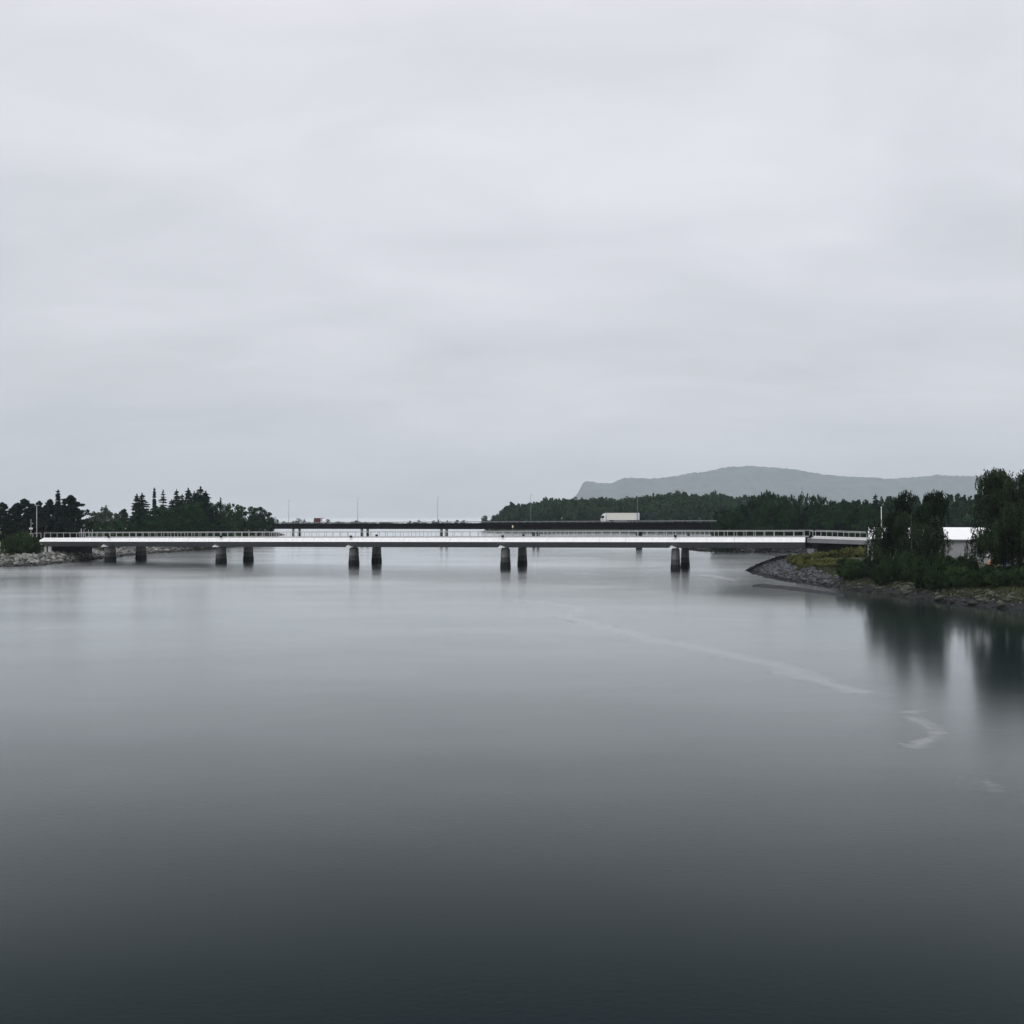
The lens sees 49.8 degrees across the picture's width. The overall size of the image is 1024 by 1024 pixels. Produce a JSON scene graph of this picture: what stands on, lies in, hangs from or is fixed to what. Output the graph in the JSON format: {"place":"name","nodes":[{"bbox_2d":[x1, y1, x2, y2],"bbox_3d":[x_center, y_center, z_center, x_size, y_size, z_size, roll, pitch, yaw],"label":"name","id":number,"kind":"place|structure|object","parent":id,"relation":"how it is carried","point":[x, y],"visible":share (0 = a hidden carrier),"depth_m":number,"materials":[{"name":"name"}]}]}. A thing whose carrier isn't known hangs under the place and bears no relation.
{"place":"outdoors","nodes":[
{"label":"outdoors","id":0,"kind":"place"},
{"bbox_2d":[0,536,252,566],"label":"bank","id":1,"kind":"structure","parent":0,"point":[66,560],"depth_m":291.89,"materials":[{"name":"grey stone"}]},
{"bbox_2d":[0,502,19,535],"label":"pine tree","id":2,"kind":"object","parent":1,"relation":"on","point":[3,508],"visible":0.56,"depth_m":334.16,"materials":[{"name":"green plant"}]},
{"bbox_2d":[0,518,20,541],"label":"pine tree","id":3,"kind":"object","parent":1,"relation":"on","point":[7,526],"visible":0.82,"depth_m":324.44,"materials":[{"name":"green plant"}]},
{"bbox_2d":[0,534,20,553],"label":"bush","id":4,"kind":"object","parent":1,"relation":"on","point":[9,543],"visible":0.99,"depth_m":281.78,"materials":[{"name":"green plant"}]},
{"bbox_2d":[6,505,23,524],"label":"pine tree","id":5,"kind":"object","parent":1,"relation":"on","point":[14,515],"visible":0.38,"depth_m":349.45,"materials":[{"name":"green plant"}]},
{"bbox_2d":[9,530,34,554],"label":"bush","id":6,"kind":"object","parent":1,"relation":"on","point":[21,535],"visible":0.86,"depth_m":283.50,"materials":[{"name":"green plant"}]},
{"bbox_2d":[8,498,43,536],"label":"pine tree","id":7,"kind":"object","parent":1,"relation":"on","point":[24,504],"visible":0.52,"depth_m":336.74,"materials":[{"name":"green plant"}]},
{"bbox_2d":[13,515,43,539],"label":"pine tree","id":8,"kind":"object","parent":1,"relation":"on","point":[28,521],"visible":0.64,"depth_m":327.42,"materials":[{"name":"green plant"}]},
{"bbox_2d":[23,532,40,553],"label":"bush","id":9,"kind":"object","parent":1,"relation":"on","point":[37,544],"visible":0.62,"depth_m":286.37,"materials":[{"name":"green plant"}]},
{"bbox_2d":[30,516,61,538],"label":"pine tree","id":10,"kind":"object","parent":1,"relation":"on","point":[49,520],"visible":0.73,"depth_m":325.72,"materials":[{"name":"green plant"}]},
{"bbox_2d":[38,499,55,531],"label":"pine tree","id":11,"kind":"object","parent":1,"relation":"on","point":[49,505],"visible":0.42,"depth_m":339.19,"materials":[{"name":"green plant"}]},
{"bbox_2d":[0,549,118,566],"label":"rubble","id":12,"kind":"object","parent":1,"relation":"on","point":[50,556],"visible":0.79,"depth_m":283.31,"materials":[{"name":"grey stone"}]},
{"bbox_2d":[43,517,82,537],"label":"pine tree","id":13,"kind":"object","parent":1,"relation":"on","point":[68,529],"visible":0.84,"depth_m":325.19,"materials":[{"name":"green plant"}]},
{"bbox_2d":[52,495,90,537],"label":"pine tree","id":14,"kind":"object","parent":1,"relation":"on","point":[72,503],"visible":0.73,"depth_m":333.01,"materials":[{"name":"green plant"}]},
{"bbox_2d":[68,509,85,536],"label":"pine tree","id":15,"kind":"object","parent":1,"relation":"on","point":[77,514],"visible":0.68,"depth_m":331.59,"materials":[{"name":"green plant"}]},
{"bbox_2d":[83,520,99,536],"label":"broadleaf tree","id":16,"kind":"object","parent":1,"relation":"on","point":[88,524],"visible":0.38,"depth_m":344.15,"materials":[{"name":"green plant"}]},
{"bbox_2d":[87,511,105,530],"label":"broadleaf tree","id":17,"kind":"object","parent":1,"relation":"on","point":[95,517],"visible":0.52,"depth_m":519.49,"materials":[{"name":"green plant"}]},
{"bbox_2d":[93,522,115,550],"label":"broadleaf tree","id":18,"kind":"object","parent":1,"relation":"on","point":[105,532],"visible":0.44,"depth_m":329.38,"materials":[{"name":"green plant"}]},
{"bbox_2d":[99,505,112,529],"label":"broadleaf tree","id":19,"kind":"object","parent":1,"relation":"on","point":[106,515],"visible":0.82,"depth_m":524.28,"materials":[{"name":"green plant"}]},
{"bbox_2d":[111,519,129,547],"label":"broadleaf tree","id":20,"kind":"object","parent":1,"relation":"on","point":[121,531],"visible":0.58,"depth_m":348.79,"materials":[{"name":"green plant"}]},
{"bbox_2d":[125,521,142,536],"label":"broadleaf tree","id":21,"kind":"object","parent":1,"relation":"on","point":[133,527],"visible":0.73,"depth_m":371.00,"materials":[{"name":"green plant"}]},
{"bbox_2d":[127,493,149,536],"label":"spruce tree","id":22,"kind":"object","parent":1,"relation":"on","point":[138,518],"visible":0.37,"depth_m":389.07,"materials":[{"name":"green plant"}]},
{"bbox_2d":[133,508,160,536],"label":"broadleaf tree","id":23,"kind":"object","parent":1,"relation":"on","point":[149,518],"visible":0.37,"depth_m":384.39,"materials":[{"name":"green plant"}]},
{"bbox_2d":[143,520,165,536],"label":"broadleaf tree","id":24,"kind":"object","parent":1,"relation":"on","point":[152,526],"visible":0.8,"depth_m":373.96,"materials":[{"name":"green plant"}]},
{"bbox_2d":[92,547,231,557],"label":"rubble","id":25,"kind":"object","parent":1,"relation":"on","point":[125,551],"visible":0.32,"depth_m":364.37,"materials":[{"name":"grey stone"}]},
{"bbox_2d":[158,506,181,536],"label":"broadleaf tree","id":26,"kind":"object","parent":1,"relation":"on","point":[164,512],"visible":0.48,"depth_m":393.56,"materials":[{"name":"green plant"}]},
{"bbox_2d":[164,519,188,536],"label":"broadleaf tree","id":27,"kind":"object","parent":1,"relation":"on","point":[175,527],"visible":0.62,"depth_m":386.56,"materials":[{"name":"green plant"}]},
{"bbox_2d":[173,490,182,515],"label":"spruce tree","id":28,"kind":"object","parent":1,"relation":"on","point":[176,500],"visible":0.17,"depth_m":419.57,"materials":[{"name":"green plant"}]},
{"bbox_2d":[177,503,195,536],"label":"broadleaf tree","id":29,"kind":"object","parent":1,"relation":"on","point":[186,514],"visible":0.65,"depth_m":398.57,"materials":[{"name":"green plant"}]},
{"bbox_2d":[184,500,206,536],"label":"broadleaf tree","id":30,"kind":"object","parent":1,"relation":"on","point":[196,507],"visible":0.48,"depth_m":403.37,"materials":[{"name":"green plant"}]},
{"bbox_2d":[188,515,214,549],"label":"broadleaf tree","id":31,"kind":"object","parent":1,"relation":"on","point":[199,521],"visible":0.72,"depth_m":398.90,"materials":[{"name":"green plant"}]},
{"bbox_2d":[195,486,223,536],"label":"spruce tree","id":32,"kind":"object","parent":1,"relation":"on","point":[201,496],"visible":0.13,"depth_m":414.48,"materials":[{"name":"green plant"}]},
{"bbox_2d":[210,501,222,528],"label":"broadleaf tree","id":33,"kind":"object","parent":1,"relation":"on","point":[216,512],"visible":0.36,"depth_m":428.56,"materials":[{"name":"green plant"}]},
{"bbox_2d":[216,518,234,536],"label":"broadleaf tree","id":34,"kind":"object","parent":1,"relation":"on","point":[228,527],"visible":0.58,"depth_m":428.89,"materials":[{"name":"green plant"}]},
{"bbox_2d":[219,502,236,530],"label":"broadleaf tree","id":35,"kind":"object","parent":1,"relation":"on","point":[228,511],"visible":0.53,"depth_m":449.39,"materials":[{"name":"green plant"}]},
{"bbox_2d":[231,504,249,536],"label":"broadleaf tree","id":36,"kind":"object","parent":1,"relation":"on","point":[240,516],"visible":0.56,"depth_m":478.50,"materials":[{"name":"green plant"}]},
{"bbox_2d":[234,519,261,536],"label":"broadleaf tree","id":37,"kind":"object","parent":1,"relation":"on","point":[250,526],"visible":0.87,"depth_m":468.17,"materials":[{"name":"green plant"}]},
{"bbox_2d":[247,507,269,535],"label":"broadleaf tree","id":38,"kind":"object","parent":1,"relation":"on","point":[256,517],"visible":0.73,"depth_m":499.06,"materials":[{"name":"green plant"}]},
{"bbox_2d":[260,512,275,535],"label":"broadleaf tree","id":39,"kind":"object","parent":1,"relation":"on","point":[271,525],"visible":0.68,"depth_m":509.01,"materials":[{"name":"green plant"}]},
{"bbox_2d":[0,518,1023,1023],"bbox_3d":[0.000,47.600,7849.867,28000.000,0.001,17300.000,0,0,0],"label":"water","id":40,"kind":"structure","parent":0,"point":[464,786],"depth_m":48.02,"materials":[{"name":"grey liquid"}]},
{"bbox_2d":[39,536,866,570],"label":"bridge","id":41,"kind":"structure","parent":40,"relation":"in","point":[84,545],"depth_m":261.62,"materials":[{"name":"grey concrete"}]},
{"bbox_2d":[44,530,812,537],"bbox_3d":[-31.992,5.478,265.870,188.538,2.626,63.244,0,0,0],"label":"railing","id":42,"kind":"object","parent":41,"relation":"on","point":[444,533],"visible":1,"depth_m":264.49,"materials":[{"name":"metal"}]},
{"bbox_2d":[258,522,716,548],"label":"road bridge","id":43,"kind":"structure","parent":40,"relation":"in","point":[639,526],"depth_m":450.97,"materials":[{"name":"concrete"}]},
{"bbox_2d":[274,520,716,523],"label":"guard rail","id":44,"kind":"object","parent":43,"relation":"on","point":[490,521],"visible":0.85,"depth_m":449.63,"materials":[{"name":"grey metal"}]},
{"bbox_2d":[601,513,639,522],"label":"truck","id":45,"kind":"object","parent":43,"relation":"on","point":[624,517],"visible":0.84,"depth_m":415.30,"materials":[{"name":"white paint"}]},
{"bbox_2d":[0,0,1023,517],"label":"sky","id":46,"kind":"structure","parent":0,"point":[285,258],"materials":[{"name":"grey"}]},
{"bbox_2d":[481,516,816,552],"bbox_3d":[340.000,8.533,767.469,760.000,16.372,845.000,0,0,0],"label":"shore","id":47,"kind":"structure","parent":0,"point":[813,546],"depth_m":833.63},
{"bbox_2d":[485,490,913,530],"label":"wood","id":48,"kind":"object","parent":47,"relation":"on","point":[678,505],"visible":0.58,"depth_m":865.73,"materials":[{"name":"green plant"}]},
{"bbox_2d":[727,511,744,551],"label":"broadleaf tree","id":49,"kind":"object","parent":47,"relation":"on","point":[737,524],"visible":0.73,"depth_m":372.65,"materials":[{"name":"green plant"}]},
{"bbox_2d":[689,548,815,552],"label":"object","id":50,"kind":"object","parent":47,"relation":"on","point":[751,549],"visible":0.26,"depth_m":372.66,"materials":[{"name":"stone"}]},
{"bbox_2d":[748,509,760,535],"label":"broadleaf tree","id":51,"kind":"object","parent":47,"relation":"on","point":[752,524],"visible":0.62,"depth_m":377.39,"materials":[{"name":"green plant"}]},
{"bbox_2d":[749,525,769,552],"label":"broadleaf tree","id":52,"kind":"object","parent":47,"relation":"on","point":[761,533],"visible":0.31,"depth_m":370.28,"materials":[{"name":"green plant"}]},
{"bbox_2d":[762,489,775,517],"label":"broadleaf tree","id":53,"kind":"object","parent":47,"relation":"on","point":[770,496],"visible":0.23,"depth_m":385.53,"materials":[{"name":"green plant"}]},
{"bbox_2d":[758,509,784,535],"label":"broadleaf tree","id":54,"kind":"object","parent":47,"relation":"on","point":[774,520],"visible":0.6,"depth_m":373.72,"materials":[{"name":"green plant"}]},
{"bbox_2d":[782,494,792,517],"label":"broadleaf tree","id":55,"kind":"object","parent":47,"relation":"on","point":[786,501],"visible":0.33,"depth_m":390.84,"materials":[{"name":"green plant"}]},
{"bbox_2d":[782,519,809,548],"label":"broadleaf tree","id":56,"kind":"object","parent":47,"relation":"on","point":[797,524],"visible":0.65,"depth_m":373.13,"materials":[{"name":"green plant"}]},
{"bbox_2d":[796,507,815,523],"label":"pine tree","id":57,"kind":"object","parent":47,"relation":"on","point":[805,509],"visible":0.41,"depth_m":381.87,"materials":[{"name":"green plant"}]},
{"bbox_2d":[805,523,823,548],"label":"pine tree","id":58,"kind":"object","parent":47,"relation":"on","point":[817,526],"visible":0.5,"depth_m":372.01,"materials":[{"name":"green plant"}]},
{"bbox_2d":[812,495,824,513],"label":"broadleaf tree","id":59,"kind":"object","parent":47,"relation":"on","point":[818,501],"visible":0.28,"depth_m":393.21,"materials":[{"name":"green plant"}]},
{"bbox_2d":[818,520,836,536],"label":"broadleaf tree","id":60,"kind":"object","parent":47,"relation":"on","point":[828,524],"visible":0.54,"depth_m":371.27,"materials":[{"name":"green plant"}]},
{"bbox_2d":[831,521,856,536],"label":"pine tree","id":61,"kind":"object","parent":47,"relation":"on","point":[839,527],"visible":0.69,"depth_m":371.50,"materials":[{"name":"green plant"}]},
{"bbox_2d":[841,510,852,530],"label":"broadleaf tree","id":62,"kind":"object","parent":47,"relation":"on","point":[847,516],"visible":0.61,"depth_m":380.39,"materials":[{"name":"green plant"}]},
{"bbox_2d":[849,524,863,536],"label":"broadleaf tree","id":63,"kind":"object","parent":47,"relation":"on","point":[856,527],"visible":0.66,"depth_m":372.03,"materials":[{"name":"green plant"}]},
{"bbox_2d":[862,505,878,524],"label":"broadleaf tree","id":64,"kind":"object","parent":47,"relation":"on","point":[872,515],"visible":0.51,"depth_m":377.98,"materials":[{"name":"green plant"}]},
{"bbox_2d":[883,493,987,526],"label":"wood","id":65,"kind":"object","parent":47,"relation":"on","point":[960,512],"visible":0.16,"depth_m":571.74,"materials":[{"name":"green plant"}]},
{"bbox_2d":[575,466,1018,504],"bbox_3d":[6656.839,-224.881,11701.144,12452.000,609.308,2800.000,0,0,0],"label":"hills","id":66,"kind":"structure","parent":0,"point":[735,482],"depth_m":12061.02,"materials":[{"name":"grey"}]},
{"bbox_2d":[752,584,844,596],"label":"mud bar","id":67,"kind":"object","parent":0,"point":[795,589],"visible":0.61,"depth_m":181.52,"materials":[{"name":"grey soil"}]},
{"bbox_2d":[762,555,1023,609],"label":"bank","id":68,"kind":"structure","parent":0,"point":[967,599],"depth_m":160.11,"materials":[{"name":"grey stone"}]},
{"bbox_2d":[745,554,843,586],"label":"rubble","id":69,"kind":"object","parent":68,"relation":"on","point":[770,568],"visible":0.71,"depth_m":212.01,"materials":[{"name":"stone"}]},
{"bbox_2d":[810,551,829,558],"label":"bush","id":70,"kind":"object","parent":68,"relation":"on","point":[818,555],"visible":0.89,"depth_m":220.82,"materials":[{"name":"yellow plant"}]},
{"bbox_2d":[827,549,842,557],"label":"bush","id":71,"kind":"object","parent":68,"relation":"on","point":[836,553],"visible":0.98,"depth_m":219.79,"materials":[{"name":"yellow plant"}]},
{"bbox_2d":[836,564,854,578],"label":"bush","id":72,"kind":"object","parent":68,"relation":"on","point":[840,571],"visible":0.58,"depth_m":186.74,"materials":[{"name":"green plant"}]},
{"bbox_2d":[840,547,857,556],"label":"bush","id":73,"kind":"object","parent":68,"relation":"on","point":[846,551],"visible":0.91,"depth_m":219.00,"materials":[{"name":"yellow plant"}]},
{"bbox_2d":[853,563,868,577],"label":"bush","id":74,"kind":"object","parent":68,"relation":"on","point":[857,570],"visible":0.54,"depth_m":183.41,"materials":[{"name":"green plant"}]},
{"bbox_2d":[860,520,894,574],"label":"birch tree","id":75,"kind":"object","parent":68,"relation":"on","point":[875,543],"visible":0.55,"depth_m":180.16,"materials":[{"name":"green plant"}]},
{"bbox_2d":[872,550,894,584],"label":"bush","id":76,"kind":"object","parent":68,"relation":"on","point":[878,577],"visible":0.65,"depth_m":175.90,"materials":[{"name":"green plant"}]},
{"bbox_2d":[881,552,905,583],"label":"bush","id":77,"kind":"object","parent":68,"relation":"on","point":[887,571],"visible":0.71,"depth_m":174.57,"materials":[{"name":"green plant"}]},
{"bbox_2d":[872,490,918,565],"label":"birch tree","id":78,"kind":"object","parent":68,"relation":"on","point":[890,537],"visible":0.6,"depth_m":176.42,"materials":[{"name":"green plant"}]},
{"bbox_2d":[890,559,908,580],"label":"bush","id":79,"kind":"object","parent":68,"relation":"on","point":[894,571],"visible":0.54,"depth_m":173.59,"materials":[{"name":"green plant"}]},
{"bbox_2d":[782,565,1023,602],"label":"grass","id":80,"kind":"structure","parent":68,"relation":"on","point":[831,570],"depth_m":158.42,"materials":[{"name":"green plant"}]},
{"bbox_2d":[897,550,919,582],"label":"bush","id":81,"kind":"object","parent":68,"relation":"on","point":[910,557],"visible":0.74,"depth_m":171.82,"materials":[{"name":"green plant"}]},
{"bbox_2d":[894,510,936,574],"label":"birch tree","id":82,"kind":"object","parent":68,"relation":"on","point":[916,529],"visible":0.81,"depth_m":174.70,"materials":[{"name":"green plant"}]},
{"bbox_2d":[823,577,1023,609],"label":"rubble","id":83,"kind":"object","parent":68,"relation":"on","point":[905,591],"visible":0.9,"depth_m":163.32,"materials":[{"name":"stone"}]},
{"bbox_2d":[912,564,934,589],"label":"bush","id":84,"kind":"object","parent":68,"relation":"on","point":[918,578],"visible":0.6,"depth_m":164.32,"materials":[{"name":"green plant"}]},
{"bbox_2d":[911,526,950,559],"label":"birch tree","id":85,"kind":"object","parent":68,"relation":"on","point":[931,544],"visible":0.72,"depth_m":172.03,"materials":[{"name":"green plant"}]},
{"bbox_2d":[910,489,953,557],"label":"birch tree","id":86,"kind":"object","parent":68,"relation":"on","point":[929,508],"visible":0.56,"depth_m":174.78,"materials":[{"name":"green plant"}]},
{"bbox_2d":[923,566,944,590],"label":"bush","id":87,"kind":"object","parent":68,"relation":"on","point":[929,577],"visible":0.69,"depth_m":161.99,"materials":[{"name":"green plant"}]},
{"bbox_2d":[867,527,1023,561],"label":"building","id":88,"kind":"structure","parent":68,"relation":"on","point":[959,536],"depth_m":193.65,"materials":[{"name":"grey metal"}]},
{"bbox_2d":[935,554,955,570],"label":"bush","id":89,"kind":"object","parent":68,"relation":"on","point":[943,563],"visible":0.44,"depth_m":167.05,"materials":[{"name":"green plant"}]},
{"bbox_2d":[932,570,958,586],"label":"bush","id":90,"kind":"object","parent":68,"relation":"on","point":[943,578],"visible":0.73,"depth_m":160.64,"materials":[{"name":"green plant"}]},
{"bbox_2d":[939,564,974,588],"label":"bush","id":91,"kind":"object","parent":68,"relation":"on","point":[949,571],"visible":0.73,"depth_m":159.26,"materials":[{"name":"green plant"}]},
{"bbox_2d":[955,569,975,586],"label":"bush","id":92,"kind":"object","parent":68,"relation":"on","point":[962,581],"visible":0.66,"depth_m":157.71,"materials":[{"name":"green plant"}]},
{"bbox_2d":[955,552,978,569],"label":"bush","id":93,"kind":"object","parent":68,"relation":"on","point":[960,559],"visible":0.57,"depth_m":164.31,"materials":[{"name":"green plant"}]},
{"bbox_2d":[967,573,986,586],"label":"bush","id":94,"kind":"object","parent":68,"relation":"on","point":[973,581],"visible":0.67,"depth_m":155.80,"materials":[{"name":"green plant"}]},
{"bbox_2d":[974,564,999,586],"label":"bush","id":95,"kind":"object","parent":68,"relation":"on","point":[982,571],"visible":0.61,"depth_m":154.76,"materials":[{"name":"green plant"}]},
{"bbox_2d":[964,467,1023,568],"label":"birch tree","id":96,"kind":"object","parent":68,"relation":"on","point":[998,489],"visible":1,"depth_m":157.29,"materials":[{"name":"green plant"}]},
{"bbox_2d":[984,568,1010,587],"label":"bush","id":97,"kind":"object","parent":68,"relation":"on","point":[991,578],"visible":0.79,"depth_m":152.67,"materials":[{"name":"green plant"}]},
{"bbox_2d":[978,486,1021,569],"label":"birch tree","id":98,"kind":"object","parent":68,"relation":"on","point":[1002,559],"visible":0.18,"depth_m":158.43,"materials":[{"name":"green plant"}]},
{"bbox_2d":[997,572,1017,585],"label":"bush","id":99,"kind":"object","parent":68,"relation":"on","point":[1003,579],"visible":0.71,"depth_m":151.26,"materials":[{"name":"green plant"}]},
{"bbox_2d":[1007,566,1023,585],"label":"bush","id":100,"kind":"object","parent":68,"relation":"on","point":[1012,573],"visible":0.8,"depth_m":150.46,"materials":[{"name":"green plant"}]},
{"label":"far spit","id":101,"kind":"structure","parent":0,"visible":0},
{"bbox_2d":[120,518,471,524],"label":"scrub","id":102,"kind":"object","parent":101,"relation":"on","point":[299,520],"visible":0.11,"depth_m":1330.94,"materials":[{"name":"green plant"}]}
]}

